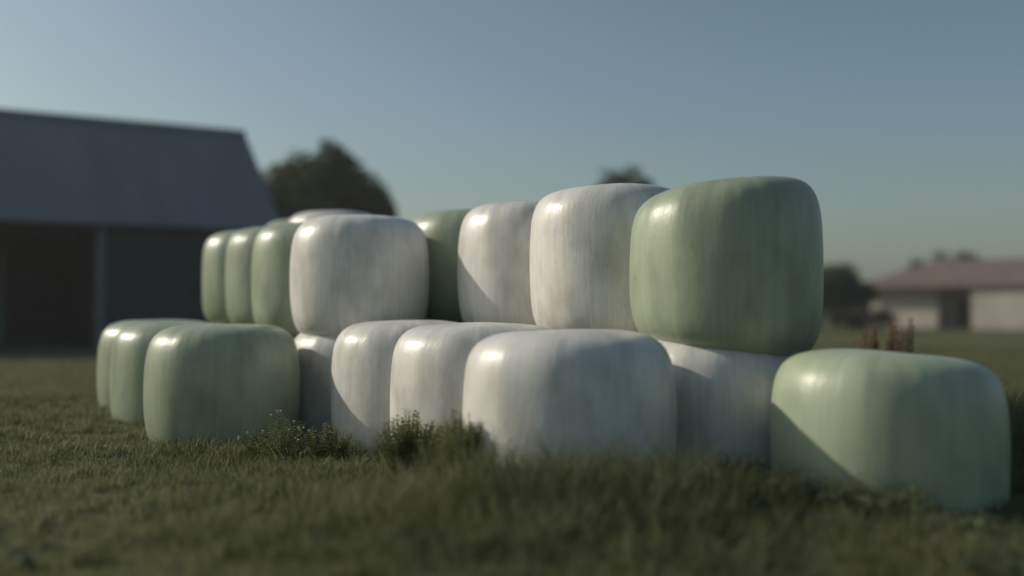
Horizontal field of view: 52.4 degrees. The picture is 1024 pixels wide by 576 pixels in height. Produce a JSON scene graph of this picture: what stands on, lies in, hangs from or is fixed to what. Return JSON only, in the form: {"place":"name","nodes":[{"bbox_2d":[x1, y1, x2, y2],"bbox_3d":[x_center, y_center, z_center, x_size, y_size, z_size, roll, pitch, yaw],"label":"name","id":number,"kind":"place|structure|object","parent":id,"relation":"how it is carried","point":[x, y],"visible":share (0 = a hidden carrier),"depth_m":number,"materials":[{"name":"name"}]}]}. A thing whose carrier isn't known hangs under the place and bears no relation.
{"place":"outdoors","nodes":[
{"label":"outdoors","id":0,"kind":"place"},
{"bbox_2d":[225,227,264,323],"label":"green wrapped bale","id":1,"kind":"object","parent":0,"point":[238,260],"visible":0.12,"depth_m":13.35},
{"bbox_2d":[251,222,303,336],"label":"green wrapped bale","id":2,"kind":"object","parent":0,"point":[270,278],"visible":0.27,"depth_m":11.97},
{"bbox_2d":[266,219,289,226],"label":"green wrapped bale","id":3,"kind":"object","parent":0,"point":[281,221],"visible":0.06,"depth_m":16.95},
{"bbox_2d":[289,211,369,221],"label":"white wrapped bale","id":4,"kind":"object","parent":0,"point":[303,217],"visible":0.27,"depth_m":15.58},
{"bbox_2d":[356,457,377,464],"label":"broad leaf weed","id":5,"kind":"object","parent":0,"point":[367,458],"visible":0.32,"depth_m":8.63,"materials":[{"name":"green plant"}]},
{"bbox_2d":[0,313,1023,575],"bbox_3d":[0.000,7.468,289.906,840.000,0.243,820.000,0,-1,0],"label":"ground","id":6,"kind":"structure","parent":0,"point":[830,335],"depth_m":6.01,"materials":[{"name":"green plant"}]},
{"bbox_2d":[0,542,73,567],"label":"broad leaf weed","id":7,"kind":"object","parent":6,"relation":"on","point":[27,559],"visible":0.9,"depth_m":5.01,"materials":[{"name":"green plant"}]},
{"bbox_2d":[0,108,279,350],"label":"barn","id":8,"kind":"structure","parent":6,"relation":"on","point":[105,223],"depth_m":35.90,"materials":[{"name":"metal"}]},
{"bbox_2d":[97,319,202,409],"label":"green wrapped bale","id":9,"kind":"object","parent":6,"relation":"on","point":[109,335],"visible":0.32,"depth_m":12.49},
{"bbox_2d":[110,322,220,424],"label":"green wrapped bale","id":10,"kind":"object","parent":6,"relation":"on","point":[129,352],"visible":0.37,"depth_m":11.06},
{"bbox_2d":[143,324,299,447],"bbox_3d":[-2.888,1.016,10.406,1.510,1.320,1.511,0,-1,0],"label":"green wrapped bale","id":11,"kind":"object","parent":6,"relation":"on","point":[218,381],"visible":0.75,"depth_m":9.79},
{"bbox_2d":[237,410,318,461],"bbox_3d":[-2.005,1.292,8.983,0.692,0.476,0.656,0,-1,0],"label":"white flowered weed","id":12,"kind":"object","parent":6,"relation":"on","point":[294,440],"visible":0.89,"depth_m":8.95,"materials":[{"name":"green plant"}]},
{"bbox_2d":[294,333,337,436],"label":"white wrapped bale","id":13,"kind":"object","parent":6,"relation":"on","point":[315,353],"visible":0.14,"depth_m":10.66},
{"bbox_2d":[290,215,428,335],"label":"white wrapped bale","id":14,"kind":"object","parent":13,"relation":"on","point":[346,271],"visible":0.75,"depth_m":10.65},
{"bbox_2d":[303,422,352,464],"bbox_3d":[-1.543,1.339,8.822,0.460,0.412,0.426,0,-1,0],"label":"leafy weed","id":15,"kind":"object","parent":6,"relation":"on","point":[332,447],"visible":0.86,"depth_m":8.80,"materials":[{"name":"green plant"}]},
{"bbox_2d":[261,138,398,219],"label":"broadleaf tree","id":16,"kind":"object","parent":6,"relation":"on","point":[336,179],"visible":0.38,"depth_m":53.90,"materials":[{"name":"green plant"}]},
{"bbox_2d":[340,438,364,462],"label":"leafy weed","id":17,"kind":"object","parent":6,"relation":"on","point":[352,452],"visible":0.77,"depth_m":8.74,"materials":[{"name":"green plant"}]},
{"bbox_2d":[331,320,457,456],"bbox_3d":[-0.987,0.975,10.012,1.499,1.339,1.503,0,-1,0],"label":"white wrapped bale","id":18,"kind":"object","parent":6,"relation":"on","point":[362,356],"visible":0.34,"depth_m":9.40},
{"bbox_2d":[372,408,444,478],"bbox_3d":[-0.742,1.158,7.639,0.603,0.541,0.607,0,-1,0],"label":"leafy weed","id":19,"kind":"object","parent":6,"relation":"on","point":[399,437],"visible":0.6,"depth_m":7.54,"materials":[{"name":"green plant"}]},
{"bbox_2d":[412,423,450,478],"bbox_3d":[-0.521,1.186,7.380,0.385,0.468,0.401,0,-1,0],"label":"leafy weed","id":20,"kind":"object","parent":6,"relation":"on","point":[431,448],"visible":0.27,"depth_m":7.31,"materials":[{"name":"green plant"}]},
{"bbox_2d":[432,408,482,480],"bbox_3d":[-0.338,1.116,6.984,0.406,0.610,0.441,0,-1,0],"label":"leafy weed","id":21,"kind":"object","parent":6,"relation":"on","point":[462,434],"visible":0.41,"depth_m":6.91,"materials":[{"name":"green plant"}]},
{"bbox_2d":[390,322,548,437],"bbox_3d":[-0.269,0.947,8.691,1.496,1.320,1.498,0,-1,0],"label":"white wrapped bale","id":22,"kind":"object","parent":6,"relation":"on","point":[429,363],"visible":0.38,"depth_m":8.10},
{"bbox_2d":[468,448,517,493],"bbox_3d":[-0.119,1.210,6.445,0.340,0.405,0.355,0,-1,0],"label":"leafy weed","id":23,"kind":"object","parent":6,"relation":"on","point":[490,464],"visible":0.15,"depth_m":6.52,"materials":[{"name":"green plant"}]},
{"bbox_2d":[530,449,600,492],"bbox_3d":[0.318,1.190,6.327,0.525,0.409,0.519,-1,-2,40],"label":"leafy weed","id":24,"kind":"object","parent":6,"relation":"on","point":[557,467],"visible":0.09,"depth_m":6.30,"materials":[{"name":"green plant"}]},
{"bbox_2d":[462,329,676,485],"bbox_3d":[0.403,0.951,7.346,1.510,1.322,1.500,0,-1,0],"label":"white wrapped bale","id":25,"kind":"object","parent":6,"relation":"on","point":[607,382],"visible":0.6,"depth_m":6.73},
{"bbox_2d":[588,448,634,500],"bbox_3d":[0.649,1.176,6.469,0.301,0.398,0.438,-1,-1,23],"label":"leafy weed","id":26,"kind":"object","parent":6,"relation":"on","point":[609,460],"visible":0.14,"depth_m":6.39,"materials":[{"name":"green plant"}]},
{"bbox_2d":[595,162,655,184],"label":"broadleaf tree","id":27,"kind":"object","parent":6,"relation":"on","point":[612,177],"visible":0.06,"depth_m":67.14,"materials":[{"name":"green plant"}]},
{"bbox_2d":[658,340,791,470],"bbox_3d":[1.659,1.044,8.226,1.501,1.357,1.499,0,-1,0],"label":"white wrapped bale","id":28,"kind":"object","parent":6,"relation":"on","point":[719,392],"visible":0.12,"depth_m":7.53},
{"bbox_2d":[629,176,823,355],"bbox_3d":[1.678,-0.150,8.228,1.500,1.418,1.501,0,-1,0],"label":"green wrapped bale","id":29,"kind":"object","parent":28,"relation":"on","point":[735,264],"visible":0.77,"depth_m":7.59},
{"bbox_2d":[820,262,863,328],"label":"broadleaf tree","id":30,"kind":"object","parent":6,"relation":"on","point":[839,286],"visible":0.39,"depth_m":68.88,"materials":[{"name":"green plant"}]},
{"bbox_2d":[816,489,877,510],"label":"broad leaf weed","id":31,"kind":"object","parent":6,"relation":"on","point":[867,499],"visible":0.76,"depth_m":5.98,"materials":[{"name":"green plant"}]},
{"bbox_2d":[827,261,879,328],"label":"broadleaf tree","id":32,"kind":"object","parent":6,"relation":"on","point":[868,294],"visible":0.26,"depth_m":71.34,"materials":[{"name":"green plant"}]},
{"bbox_2d":[826,303,898,329],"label":"brown shrub","id":33,"kind":"object","parent":6,"relation":"on","point":[848,315],"visible":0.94,"depth_m":65.55,"materials":[{"name":"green plant"}]},
{"bbox_2d":[851,322,878,349],"bbox_3d":[3.938,0.914,11.578,0.328,1.076,0.233,1,-1,-25],"label":"reddish sorrel","id":34,"kind":"object","parent":6,"relation":"on","point":[864,338],"visible":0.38,"depth_m":11.58,"materials":[{"name":"plant"}]},
{"bbox_2d":[870,317,899,351],"bbox_3d":[4.154,0.887,11.559,0.323,1.161,0.300,0,-1,0],"label":"reddish sorrel","id":35,"kind":"object","parent":6,"relation":"on","point":[890,345],"visible":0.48,"depth_m":11.54,"materials":[{"name":"plant"}]},
{"bbox_2d":[770,349,1010,511],"bbox_3d":[2.502,1.073,6.960,1.502,1.330,1.497,0,-1,0],"label":"green wrapped bale","id":36,"kind":"object","parent":6,"relation":"on","point":[942,423],"visible":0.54,"depth_m":6.34},
{"bbox_2d":[890,315,915,353],"bbox_3d":[4.360,0.891,11.580,0.267,1.176,0.248,-1,-2,40],"label":"reddish sorrel","id":37,"kind":"object","parent":6,"relation":"on","point":[901,344],"visible":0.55,"depth_m":11.59,"materials":[{"name":"plant"}]},
{"bbox_2d":[867,494,943,518],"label":"broad leaf weed","id":38,"kind":"object","parent":6,"relation":"on","point":[898,508],"visible":0.83,"depth_m":5.91,"materials":[{"name":"green plant"}]},
{"bbox_2d":[903,249,980,270],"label":"broadleaf tree","id":39,"kind":"object","parent":6,"relation":"on","point":[957,256],"visible":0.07,"depth_m":89.73,"materials":[{"name":"green plant"}]},
{"bbox_2d":[943,512,1006,533],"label":"broad leaf weed","id":40,"kind":"object","parent":6,"relation":"on","point":[973,520],"visible":0.89,"depth_m":5.70,"materials":[{"name":"green plant"}]},
{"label":"green wrapped bale","id":41,"kind":"object","parent":6,"relation":"on","visible":0},
{"bbox_2d":[413,209,471,322],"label":"green wrapped bale","id":42,"kind":"object","parent":41,"relation":"on","point":[441,230],"visible":0.19,"depth_m":11.51},
{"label":"green wrapped bale","id":43,"kind":"object","parent":6,"relation":"on","visible":0},
{"bbox_2d":[202,230,238,323],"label":"green wrapped bale","id":44,"kind":"object","parent":43,"relation":"on","point":[213,282],"visible":0.28,"depth_m":14.66},
{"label":"white wrapped bale","id":45,"kind":"object","parent":6,"relation":"on","visible":0},
{"bbox_2d":[530,183,669,331],"bbox_3d":[0.912,-0.209,9.511,1.500,1.426,1.498,0,-1,0],"label":"white wrapped bale","id":46,"kind":"object","parent":45,"relation":"on","point":[580,239],"visible":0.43,"depth_m":8.87},
{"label":"white wrapped bale","id":47,"kind":"object","parent":6,"relation":"on","visible":0},
{"bbox_2d":[457,201,538,324],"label":"white wrapped bale","id":48,"kind":"object","parent":47,"relation":"on","point":[493,271],"visible":0.43,"depth_m":10.19},
{"bbox_2d":[0,0,1023,311],"label":"sky","id":49,"kind":"structure","parent":0,"point":[903,119],"materials":[{"name":"blue"}]},
{"bbox_2d":[857,258,1023,329],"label":"house","id":50,"kind":"structure","parent":0,"point":[982,294],"depth_m":72.76,"materials":[{"name":"paint"}]},
{"bbox_2d":[957,298,971,327],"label":"door","id":51,"kind":"structure","parent":50,"relation":"in","point":[964,320],"depth_m":73.20,"materials":[{"name":"paint"}]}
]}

